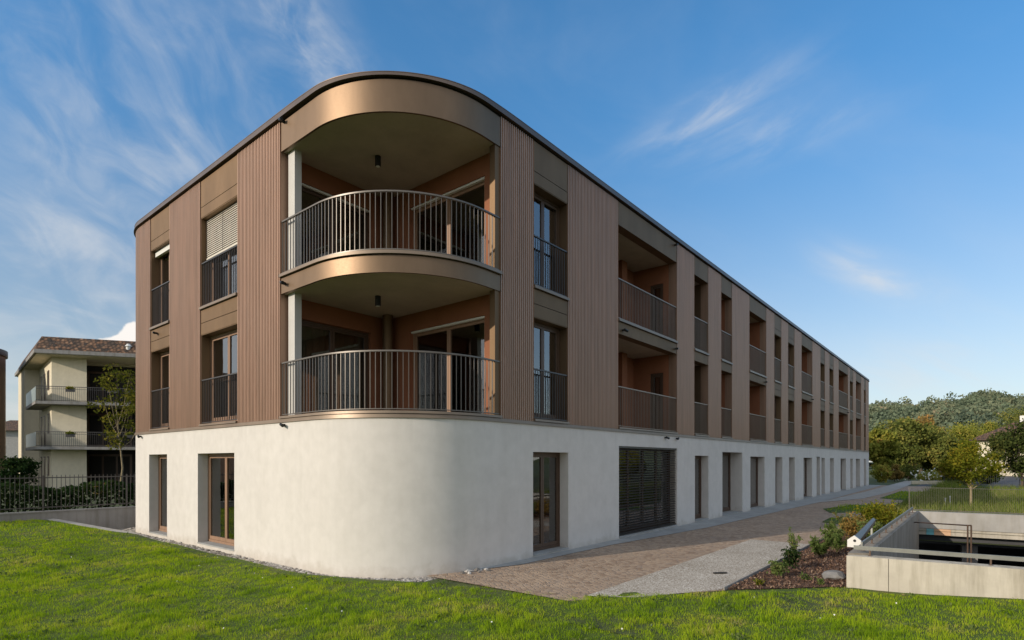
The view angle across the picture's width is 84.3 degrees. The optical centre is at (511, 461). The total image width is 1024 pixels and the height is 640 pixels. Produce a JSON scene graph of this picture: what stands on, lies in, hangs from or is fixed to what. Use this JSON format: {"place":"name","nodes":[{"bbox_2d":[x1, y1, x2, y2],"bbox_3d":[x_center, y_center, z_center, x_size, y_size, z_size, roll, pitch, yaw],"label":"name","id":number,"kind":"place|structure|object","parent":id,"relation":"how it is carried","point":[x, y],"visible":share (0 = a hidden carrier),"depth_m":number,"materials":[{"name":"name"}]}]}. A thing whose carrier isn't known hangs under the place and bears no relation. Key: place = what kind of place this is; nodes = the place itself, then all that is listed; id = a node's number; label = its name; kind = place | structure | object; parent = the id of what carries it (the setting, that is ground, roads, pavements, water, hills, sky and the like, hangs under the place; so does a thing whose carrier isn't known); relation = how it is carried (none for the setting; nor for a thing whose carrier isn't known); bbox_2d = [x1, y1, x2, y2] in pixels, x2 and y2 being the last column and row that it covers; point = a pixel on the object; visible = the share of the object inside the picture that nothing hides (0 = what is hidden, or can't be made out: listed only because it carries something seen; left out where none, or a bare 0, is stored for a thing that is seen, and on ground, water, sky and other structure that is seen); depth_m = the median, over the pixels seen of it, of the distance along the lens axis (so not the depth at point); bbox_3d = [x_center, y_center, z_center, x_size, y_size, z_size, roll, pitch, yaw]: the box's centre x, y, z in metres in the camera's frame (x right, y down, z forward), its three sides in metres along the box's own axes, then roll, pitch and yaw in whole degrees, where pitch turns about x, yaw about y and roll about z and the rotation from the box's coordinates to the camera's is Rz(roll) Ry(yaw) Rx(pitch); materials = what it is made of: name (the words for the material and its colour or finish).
{"place":"outdoors","nodes":[
{"label":"outdoors","id":0,"kind":"place"},
{"bbox_2d":[0,465,871,512],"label":"garden ground","id":1,"kind":"structure","parent":0,"point":[117,505],"depth_m":25.14,"materials":[{"name":"green plant"}]},
{"bbox_2d":[0,349,7,481],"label":"dark building","id":2,"kind":"structure","parent":1,"relation":"on","point":[3,355],"depth_m":40.21,"materials":[{"name":"brown metal"}]},
{"bbox_2d":[6,420,17,458],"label":"distant house","id":3,"kind":"structure","parent":1,"relation":"on","point":[11,438],"depth_m":129.68,"materials":[{"name":"paint"}]},
{"bbox_2d":[0,455,41,491],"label":"round bush","id":4,"kind":"object","parent":1,"relation":"on","point":[15,465],"visible":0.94,"depth_m":32.72,"materials":[{"name":"green plant"}]},
{"bbox_2d":[0,478,135,512],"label":"hedge","id":5,"kind":"object","parent":1,"relation":"on","point":[12,495],"visible":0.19,"depth_m":20.39,"materials":[{"name":"green plant"}]},
{"bbox_2d":[15,336,135,488],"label":"balconied house","id":6,"kind":"structure","parent":1,"relation":"on","point":[61,426],"depth_m":37.58,"materials":[{"name":"beige paint"}]},
{"bbox_2d":[40,457,41,485],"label":"window","id":7,"kind":"structure","parent":6,"relation":"in","point":[40,457],"depth_m":40.72,"materials":[{"name":"grey metal"}]},
{"bbox_2d":[40,417,41,444],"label":"window","id":8,"kind":"structure","parent":6,"relation":"in","point":[40,417],"depth_m":40.72,"materials":[{"name":"grey metal"}]},
{"bbox_2d":[43,415,44,446],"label":"window","id":9,"kind":"structure","parent":6,"relation":"in","point":[44,415],"depth_m":39.31,"materials":[{"name":"grey metal"}]},
{"bbox_2d":[43,374,44,400],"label":"window","id":10,"kind":"structure","parent":6,"relation":"in","point":[44,374],"depth_m":39.31,"materials":[{"name":"grey metal"}]},
{"bbox_2d":[87,454,131,486],"bbox_3d":[-28.203,0.675,39.671,2.742,2.350,0.080,0,0,-17],"label":"window","id":11,"kind":"structure","parent":6,"relation":"in","point":[88,455],"depth_m":39.54,"materials":[{"name":"brown metal"}]},
{"bbox_2d":[87,413,131,446],"bbox_3d":[-28.203,-2.175,39.671,2.742,2.350,0.080,0,0,-17],"label":"window","id":12,"kind":"structure","parent":6,"relation":"in","point":[88,414],"depth_m":39.51,"materials":[{"name":"black glass"}]},
{"bbox_2d":[87,371,131,402],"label":"window","id":13,"kind":"structure","parent":6,"relation":"in","point":[88,372],"depth_m":39.34,"materials":[{"name":"brown metal"}]},
{"bbox_2d":[85,363,135,498],"bbox_3d":[-18.675,-1.403,27.073,2.873,6.571,2.582,0,0,40],"label":"slender tree","id":14,"kind":"object","parent":1,"relation":"on","point":[131,397],"visible":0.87,"depth_m":26.87,"materials":[{"name":"green plant"}]},
{"bbox_2d":[0,0,1023,461],"label":"sky","id":15,"kind":"structure","parent":0,"point":[855,166],"materials":[{"name":"blue"}]},
{"bbox_2d":[0,471,1023,639],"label":"meadow","id":16,"kind":"structure","parent":0,"point":[807,605],"depth_m":8.84,"materials":[{"name":"green plant"}]},
{"bbox_2d":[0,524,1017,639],"bbox_3d":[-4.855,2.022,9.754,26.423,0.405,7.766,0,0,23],"label":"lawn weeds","id":17,"kind":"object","parent":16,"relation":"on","point":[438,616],"visible":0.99,"depth_m":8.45,"materials":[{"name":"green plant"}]},
{"bbox_2d":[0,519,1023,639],"bbox_3d":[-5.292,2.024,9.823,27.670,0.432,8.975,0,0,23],"label":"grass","id":18,"kind":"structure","parent":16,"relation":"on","point":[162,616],"depth_m":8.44,"materials":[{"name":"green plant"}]},
{"bbox_2d":[728,532,865,589],"bbox_3d":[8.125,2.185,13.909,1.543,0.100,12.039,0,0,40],"label":"mulch chips","id":19,"kind":"object","parent":16,"relation":"on","point":[754,585],"visible":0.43,"depth_m":10.89,"materials":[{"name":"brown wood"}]},
{"bbox_2d":[753,578,764,585],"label":"shrub","id":20,"kind":"object","parent":19,"relation":"on","point":[760,581],"visible":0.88,"depth_m":9.97,"materials":[{"name":"green plant"}]},
{"bbox_2d":[766,559,791,576],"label":"shrub","id":21,"kind":"object","parent":19,"relation":"on","point":[777,570],"visible":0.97,"depth_m":10.72,"materials":[{"name":"green plant"}]},
{"bbox_2d":[780,544,804,568],"bbox_3d":[5.688,1.961,11.505,0.460,0.544,0.545,0,0,40],"label":"shrub","id":22,"kind":"object","parent":19,"relation":"on","point":[790,559],"visible":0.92,"depth_m":11.51,"materials":[{"name":"green plant"}]},
{"bbox_2d":[787,527,802,551],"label":"shrub","id":23,"kind":"object","parent":19,"relation":"on","point":[792,541],"visible":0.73,"depth_m":12.39,"materials":[{"name":"green plant"}]},
{"bbox_2d":[798,571,811,579],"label":"shrub","id":24,"kind":"object","parent":19,"relation":"on","point":[803,577],"visible":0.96,"depth_m":10.42,"materials":[{"name":"green plant"}]},
{"bbox_2d":[808,534,837,556],"bbox_3d":[7.123,1.940,12.957,0.646,0.588,0.548,0,0,31],"label":"shrub","id":25,"kind":"object","parent":19,"relation":"on","point":[820,549],"visible":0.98,"depth_m":12.91,"materials":[{"name":"green plant"}]},
{"bbox_2d":[819,520,844,537],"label":"shrub","id":26,"kind":"object","parent":19,"relation":"on","point":[832,526],"visible":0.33,"depth_m":14.89,"materials":[{"name":"green plant"}]},
{"bbox_2d":[822,570,845,579],"bbox_3d":[6.099,2.164,10.719,0.407,0.184,0.548,0,0,20],"label":"boulder","id":27,"kind":"object","parent":19,"relation":"on","point":[833,574],"visible":0.86,"depth_m":10.57,"materials":[{"name":"grey stone"}]},
{"bbox_2d":[821,528,848,551],"bbox_3d":[7.790,1.934,13.721,0.640,0.601,0.820,0,0,12],"label":"shrub","id":28,"kind":"object","parent":19,"relation":"on","point":[837,546],"visible":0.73,"depth_m":13.65,"materials":[{"name":"green plant"}]},
{"bbox_2d":[832,510,858,534],"bbox_3d":[9.947,1.844,16.856,0.698,0.779,0.499,0,0,40],"label":"shrub","id":29,"kind":"object","parent":19,"relation":"on","point":[840,520],"visible":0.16,"depth_m":16.88,"materials":[{"name":"green plant"}]},
{"bbox_2d":[833,511,869,537],"bbox_3d":[9.559,1.809,15.974,0.862,0.848,0.818,0,0,40],"label":"shrub","id":30,"kind":"object","parent":19,"relation":"on","point":[851,529],"visible":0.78,"depth_m":15.86,"materials":[{"name":"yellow plant"}]},
{"bbox_2d":[847,518,875,546],"bbox_3d":[8.151,1.820,13.043,0.250,0.800,3.106,0,0,40],"label":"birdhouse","id":31,"kind":"object","parent":19,"relation":"on","point":[857,538],"visible":0.77,"depth_m":12.35,"materials":[{"name":"metal"}]},
{"bbox_2d":[852,518,887,538],"bbox_3d":[9.712,1.890,15.312,0.847,0.687,0.875,0,0,40],"label":"shrub","id":32,"kind":"object","parent":19,"relation":"on","point":[875,527],"visible":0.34,"depth_m":15.22,"materials":[{"name":"green plant"}]},
{"bbox_2d":[852,499,902,527],"bbox_3d":[10.959,1.690,17.134,1.276,1.137,1.520,0,0,-27],"label":"shrub","id":33,"kind":"object","parent":19,"relation":"on","point":[868,512],"visible":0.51,"depth_m":16.94,"materials":[{"name":"green plant"}]},
{"bbox_2d":[865,499,901,525],"bbox_3d":[11.944,1.727,18.173,1.226,1.014,1.213,0,0,40],"label":"shrub","id":34,"kind":"object","parent":19,"relation":"on","point":[890,508],"visible":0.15,"depth_m":18.07,"materials":[{"name":"green plant"}]},
{"bbox_2d":[889,463,904,481],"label":"garden bush","id":35,"kind":"object","parent":16,"relation":"on","point":[897,474],"visible":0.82,"depth_m":61.70,"materials":[{"name":"green plant"}]},
{"bbox_2d":[900,464,921,480],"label":"garden bush","id":36,"kind":"object","parent":16,"relation":"on","point":[907,469],"visible":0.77,"depth_m":63.61,"materials":[{"name":"green plant"}]},
{"bbox_2d":[892,416,939,477],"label":"broadleaf tree","id":37,"kind":"object","parent":16,"relation":"on","point":[918,451],"visible":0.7,"depth_m":72.76,"materials":[{"name":"green plant"}]},
{"bbox_2d":[905,468,941,480],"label":"flowering bush","id":38,"kind":"object","parent":16,"relation":"on","point":[928,476],"visible":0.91,"depth_m":56.57,"materials":[{"name":"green plant"}]},
{"bbox_2d":[911,481,943,483],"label":"garden wall","id":39,"kind":"structure","parent":16,"relation":"on","point":[922,482],"depth_m":54.90,"materials":[{"name":"beige paint"}]},
{"bbox_2d":[902,421,956,472],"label":"broadleaf tree","id":40,"kind":"object","parent":16,"relation":"on","point":[927,465],"visible":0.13,"depth_m":75.02,"materials":[{"name":"green plant"}]},
{"bbox_2d":[846,510,1023,598],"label":"light well","id":41,"kind":"object","parent":16,"relation":"on","point":[916,573],"visible":0.68,"depth_m":9.94,"materials":[{"name":"concrete"}]},
{"bbox_2d":[861,507,913,545],"bbox_3d":[9.598,1.544,14.199,0.060,0.171,10.280,0,0,40],"label":"guard rail","id":42,"kind":"object","parent":41,"relation":"on","point":[875,534],"visible":0.91,"depth_m":12.86,"materials":[{"name":"grey metal"}]},
{"bbox_2d":[926,528,933,534],"bbox_3d":[13.387,2.248,18.113,0.190,0.195,0.012,0,0,34],"label":"painted panel","id":43,"kind":"object","parent":41,"relation":"attached to","point":[929,531],"visible":1,"depth_m":18.12,"materials":[{"name":"blue paint"}]},
{"bbox_2d":[854,545,1023,565],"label":"guard rail","id":44,"kind":"object","parent":41,"relation":"on","point":[952,554],"visible":1,"depth_m":9.36,"materials":[{"name":"grey metal"}]},
{"bbox_2d":[934,529,950,535],"bbox_3d":[13.649,2.248,17.939,0.420,0.195,0.012,0,0,34],"label":"painted panel","id":45,"kind":"object","parent":41,"relation":"attached to","point":[946,532],"visible":1,"depth_m":17.93,"materials":[{"name":"paint"}]},
{"bbox_2d":[914,522,971,562],"bbox_3d":[11.876,3.325,15.783,0.122,3.450,3.085,0,0,12],"label":"pipe frame","id":46,"kind":"object","parent":41,"relation":"in","point":[967,535],"visible":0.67,"depth_m":14.30,"materials":[{"name":"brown metal"}]},
{"bbox_2d":[908,487,1023,514],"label":"bar fence","id":47,"kind":"object","parent":41,"relation":"on","point":[945,510],"visible":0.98,"depth_m":17.77,"materials":[{"name":"metal"}]},
{"bbox_2d":[927,435,959,470],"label":"broadleaf tree","id":48,"kind":"object","parent":16,"relation":"on","point":[941,445],"visible":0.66,"depth_m":71.18,"materials":[{"name":"green plant"}]},
{"bbox_2d":[881,479,1023,518],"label":"meadow grass","id":49,"kind":"structure","parent":16,"relation":"on","point":[1006,501],"depth_m":25.87,"materials":[{"name":"green plant"}]},
{"bbox_2d":[942,472,969,484],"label":"garden bush","id":50,"kind":"object","parent":16,"relation":"on","point":[943,477],"visible":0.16,"depth_m":51.73,"materials":[{"name":"green plant"}]},
{"bbox_2d":[943,422,983,449],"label":"broadleaf tree","id":51,"kind":"object","parent":16,"relation":"on","point":[959,432],"visible":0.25,"depth_m":118.42,"materials":[{"name":"green plant"}]},
{"bbox_2d":[943,436,984,472],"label":"broadleaf tree","id":52,"kind":"object","parent":16,"relation":"on","point":[974,442],"visible":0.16,"depth_m":57.71,"materials":[{"name":"green plant"}]},
{"bbox_2d":[937,443,1009,507],"bbox_3d":[19.066,0.768,23.427,2.473,3.110,2.290,0,0,40],"label":"young tree","id":53,"kind":"object","parent":16,"relation":"on","point":[958,464],"visible":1,"depth_m":23.21,"materials":[{"name":"green plant"}]},
{"bbox_2d":[957,420,997,442],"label":"broadleaf tree","id":54,"kind":"object","parent":16,"relation":"on","point":[991,426],"visible":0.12,"depth_m":123.95,"materials":[{"name":"green plant"}]},
{"bbox_2d":[976,471,1003,483],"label":"garden bush","id":55,"kind":"object","parent":16,"relation":"on","point":[988,480],"visible":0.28,"depth_m":55.58,"materials":[{"name":"green plant"}]},
{"bbox_2d":[969,416,1023,475],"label":"pale house","id":56,"kind":"structure","parent":16,"relation":"on","point":[982,438],"depth_m":88.84,"materials":[{"name":"beige paint"}]},
{"bbox_2d":[980,418,1023,487],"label":"dark tree","id":57,"kind":"object","parent":16,"relation":"on","point":[1009,445],"visible":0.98,"depth_m":43.97,"materials":[{"name":"green plant"}]},
{"bbox_2d":[981,404,1023,430],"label":"broadleaf tree","id":58,"kind":"object","parent":16,"relation":"on","point":[1017,415],"visible":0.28,"depth_m":130.71,"materials":[{"name":"green plant"}]},
{"bbox_2d":[461,485,880,571],"bbox_3d":[16.650,2.190,31.642,1.380,0.001,54.000,0,0,40],"label":"apron","id":59,"kind":"object","parent":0,"point":[736,517],"visible":0.88,"depth_m":19.96,"materials":[{"name":"concrete"}]},
{"bbox_2d":[428,485,930,600],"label":"paving","id":60,"kind":"structure","parent":0,"point":[579,575],"depth_m":13.23,"materials":[{"name":"beige stone"}]},
{"bbox_2d":[723,529,840,590],"bbox_3d":[9.250,2.200,16.536,0.043,0.090,17.720,0,0,39],"label":"bed edging","id":61,"kind":"object","parent":60,"relation":"on","point":[751,574],"visible":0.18,"depth_m":11.00,"materials":[{"name":"grey metal"}]},
{"bbox_2d":[822,517,851,523],"bbox_3d":[12.058,2.192,20.844,1.050,0.001,2.900,0,0,40],"label":"lawn patch","id":62,"kind":"object","parent":60,"relation":"on","point":[828,520],"visible":0.4,"depth_m":21.00,"materials":[{"name":"green plant"}]},
{"bbox_2d":[824,505,891,512],"bbox_3d":[16.053,2.192,26.428,2.300,0.001,6.800,0,0,40],"label":"lawn patch","id":63,"kind":"object","parent":60,"relation":"on","point":[830,510],"visible":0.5,"depth_m":25.80,"materials":[{"name":"green plant"}]},
{"bbox_2d":[828,491,922,519],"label":"grass","id":64,"kind":"structure","parent":60,"relation":"on","point":[851,507],"depth_m":28.46,"materials":[{"name":"green plant"}]},
{"bbox_2d":[881,491,918,499],"bbox_3d":[25.278,2.192,36.578,1.600,0.001,11.400,0,0,40],"label":"lawn patch","id":65,"kind":"object","parent":60,"relation":"on","point":[898,498],"visible":0.4,"depth_m":34.39,"materials":[{"name":"green plant"}]},
{"bbox_2d":[586,539,808,596],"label":"gravel path","id":66,"kind":"structure","parent":0,"point":[736,562],"depth_m":11.28,"materials":[{"name":"grey gravel"}]},
{"bbox_2d":[822,481,910,501],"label":"path","id":67,"kind":"structure","parent":0,"point":[882,490],"depth_m":39.80,"materials":[{"name":"concrete"}]},
{"bbox_2d":[869,469,935,484],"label":"meadow","id":68,"kind":"structure","parent":0,"point":[872,480],"depth_m":67.72,"materials":[{"name":"green plant"}]},
{"bbox_2d":[869,464,893,482],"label":"garden bush","id":69,"kind":"object","parent":68,"relation":"on","point":[884,471],"visible":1,"depth_m":59.75,"materials":[{"name":"green plant"}]},
{"bbox_2d":[869,428,901,468],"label":"broadleaf tree","id":70,"kind":"object","parent":68,"relation":"on","point":[884,447],"visible":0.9,"depth_m":64.92,"materials":[{"name":"green plant"}]},
{"bbox_2d":[873,418,913,469],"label":"broadleaf tree","id":71,"kind":"object","parent":68,"relation":"on","point":[887,424],"visible":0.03,"depth_m":80.00,"materials":[{"name":"green plant"}]},
{"bbox_2d":[899,414,944,473],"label":"broadleaf tree","id":72,"kind":"object","parent":68,"relation":"on","point":[925,420],"visible":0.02,"depth_m":99.89,"materials":[{"name":"green plant"}]},
{"bbox_2d":[869,462,1023,546],"bbox_3d":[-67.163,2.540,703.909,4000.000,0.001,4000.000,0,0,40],"label":"ground","id":73,"kind":"structure","parent":0,"point":[870,463],"depth_m":17.73,"materials":[{"name":"grey concrete"}]},
{"bbox_2d":[0,506,135,529],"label":"retaining wall","id":74,"kind":"structure","parent":73,"relation":"on","point":[124,517],"depth_m":19.84,"materials":[{"name":"grey concrete"}]},
{"bbox_2d":[0,474,135,510],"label":"metal fence","id":75,"kind":"object","parent":74,"relation":"on","point":[74,477],"visible":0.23,"depth_m":19.39,"materials":[{"name":"black metal"}]},
{"bbox_2d":[45,518,138,534],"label":"kerb","id":76,"kind":"structure","parent":73,"relation":"on","point":[82,524],"depth_m":18.07,"materials":[{"name":"concrete"}]},
{"bbox_2d":[122,527,416,581],"bbox_3d":[-7.191,2.397,15.373,15.772,0.285,2.870,0,0,40],"label":"gravel strip","id":77,"kind":"object","parent":73,"relation":"on","point":[184,544],"visible":0.08,"depth_m":14.57,"materials":[{"name":"grey gravel"}]},
{"bbox_2d":[124,527,438,581],"bbox_3d":[-7.187,2.245,15.385,15.675,0.075,2.842,0,0,40],"label":"pebble margin","id":78,"kind":"object","parent":77,"relation":"on","point":[297,570],"visible":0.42,"depth_m":12.03,"materials":[{"name":"grey gravel"}]},
{"bbox_2d":[460,568,490,573],"bbox_3d":[-0.730,2.202,11.281,0.708,0.131,0.307,0,0,-34],"label":"pebble margin","id":79,"kind":"object","parent":77,"relation":"on","point":[469,571],"visible":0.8,"depth_m":11.24,"materials":[{"name":"grey stone"}]},
{"bbox_2d":[134,71,869,578],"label":"apartment building","id":80,"kind":"structure","parent":73,"relation":"on","point":[400,325],"depth_m":13.66,"materials":[{"name":"brown paint"}]},
{"bbox_2d":[158,455,166,531],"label":"window","id":81,"kind":"structure","parent":80,"relation":"in","point":[162,459],"depth_m":17.34,"materials":[{"name":"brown wood"}]},
{"bbox_2d":[160,351,169,427],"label":"window","id":82,"kind":"structure","parent":80,"relation":"in","point":[164,357],"depth_m":17.24,"materials":[{"name":"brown wood"}]},
{"bbox_2d":[160,251,169,322],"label":"window","id":83,"kind":"structure","parent":80,"relation":"in","point":[165,259],"depth_m":17.24,"materials":[{"name":"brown wood"}]},
{"bbox_2d":[208,453,233,545],"bbox_3d":[-7.327,0.962,14.551,2.102,2.337,0.090,0,0,40],"label":"window","id":84,"kind":"structure","parent":80,"relation":"in","point":[221,465],"depth_m":14.77,"materials":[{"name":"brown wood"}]},
{"bbox_2d":[211,329,236,422],"bbox_3d":[-7.203,-2.154,14.450,2.066,2.308,0.090,0,0,40],"label":"window","id":85,"kind":"structure","parent":80,"relation":"in","point":[224,345],"depth_m":14.66,"materials":[{"name":"brown wood"}]},
{"bbox_2d":[211,206,236,301],"bbox_3d":[-7.203,-5.224,14.450,2.066,2.308,0.090,0,0,40],"label":"window","id":86,"kind":"structure","parent":80,"relation":"in","point":[236,206],"depth_m":14.62,"materials":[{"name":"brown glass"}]},
{"bbox_2d":[302,320,368,413],"bbox_3d":[-4.384,-2.068,13.561,0.310,2.297,2.044,0,0,40],"label":"balcony door","id":87,"kind":"structure","parent":80,"relation":"in","point":[317,338],"depth_m":13.65,"materials":[{"name":"glass"}]},
{"bbox_2d":[302,186,368,253],"bbox_3d":[-4.383,-5.139,13.560,0.309,2.297,2.044,0,0,40],"label":"balcony door","id":88,"kind":"structure","parent":80,"relation":"in","point":[305,190],"depth_m":14.01,"materials":[{"name":"glass"}]},
{"bbox_2d":[413,319,484,413],"bbox_3d":[-1.473,-2.069,13.348,2.504,2.297,0.090,0,0,40],"label":"balcony door","id":89,"kind":"structure","parent":80,"relation":"in","point":[468,338],"depth_m":13.29,"materials":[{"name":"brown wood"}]},
{"bbox_2d":[413,180,484,263],"bbox_3d":[-1.473,-5.138,13.348,2.504,2.297,0.090,0,0,40],"label":"balcony door","id":90,"kind":"structure","parent":80,"relation":"in","point":[475,194],"depth_m":13.23,"materials":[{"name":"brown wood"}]},
{"bbox_2d":[533,452,559,551],"bbox_3d":[0.712,0.957,13.678,0.090,2.347,1.432,0,0,40],"label":"window","id":91,"kind":"structure","parent":80,"relation":"in","point":[546,466],"depth_m":13.82,"materials":[{"name":"glass"}]},
{"bbox_2d":[534,322,559,420],"bbox_3d":[0.722,-2.154,13.689,0.090,2.308,1.366,0,0,40],"label":"window","id":92,"kind":"structure","parent":80,"relation":"in","point":[546,338],"depth_m":13.84,"materials":[{"name":"clear glass"}]},
{"bbox_2d":[534,192,559,292],"bbox_3d":[0.722,-5.224,13.689,0.090,2.308,1.366,0,0,40],"label":"window","id":93,"kind":"structure","parent":80,"relation":"in","point":[546,214],"depth_m":13.84,"materials":[{"name":"glass"}]},
{"bbox_2d":[619,448,669,532],"bbox_3d":[4.074,0.847,17.749,0.090,2.567,3.992,0,0,40],"label":"grille","id":94,"kind":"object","parent":80,"relation":"in","point":[664,451],"depth_m":17.77,"materials":[{"name":"brown metal"}]},
{"bbox_2d":[651,373,662,430],"bbox_3d":[5.046,-1.983,19.625,0.474,2.127,0.090,0,0,40],"label":"balcony door","id":95,"kind":"structure","parent":80,"relation":"in","point":[660,375],"depth_m":19.60,"materials":[{"name":"brown metal"}]},
{"bbox_2d":[651,284,662,334],"bbox_3d":[5.046,-5.053,19.625,0.474,2.127,0.090,0,0,40],"label":"balcony door","id":96,"kind":"structure","parent":80,"relation":"in","point":[658,286],"depth_m":19.57,"materials":[{"name":"brown metal"}]},
{"bbox_2d":[695,456,700,518],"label":"window","id":97,"kind":"structure","parent":80,"relation":"in","point":[697,458],"depth_m":21.32,"materials":[{"name":"brown metal"}]},
{"bbox_2d":[722,453,730,511],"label":"window","id":98,"kind":"structure","parent":80,"relation":"in","point":[726,457],"depth_m":24.40,"materials":[{"name":"brown metal"}]},
{"bbox_2d":[750,457,757,506],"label":"window","id":99,"kind":"structure","parent":80,"relation":"in","point":[753,460],"depth_m":26.67,"materials":[{"name":"brown metal"}]},
{"bbox_2d":[774,397,775,441],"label":"window","id":100,"kind":"structure","parent":80,"relation":"in","point":[774,397],"depth_m":29.23,"materials":[{"name":"brown metal"}]},
{"bbox_2d":[774,337,775,379],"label":"window","id":101,"kind":"structure","parent":80,"relation":"in","point":[774,337],"depth_m":29.23,"materials":[{"name":"brown metal"}]},
{"bbox_2d":[804,458,806,496],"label":"window","id":102,"kind":"structure","parent":80,"relation":"in","point":[805,459],"depth_m":34.66,"materials":[{"name":"brown metal"}]},
{"bbox_2d":[917,476,1023,489],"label":"road","id":103,"kind":"structure","parent":0,"point":[1010,480],"depth_m":56.73,"materials":[{"name":"grey asphalt"}]},
{"bbox_2d":[946,471,1019,486],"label":"metal fence","id":104,"kind":"object","parent":103,"relation":"on","point":[992,480],"visible":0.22,"depth_m":48.51,"materials":[{"name":"grey metal"}]},
{"bbox_3d":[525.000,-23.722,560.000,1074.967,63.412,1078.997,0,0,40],"label":"hill","id":105,"kind":"structure","parent":0,"visible":0},
{"bbox_2d":[869,388,1023,460],"bbox_3d":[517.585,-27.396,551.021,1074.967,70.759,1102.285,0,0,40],"label":"hill","id":106,"kind":"structure","parent":105,"relation":"on","point":[980,406],"depth_m":316.35,"materials":[{"name":"green plant"}]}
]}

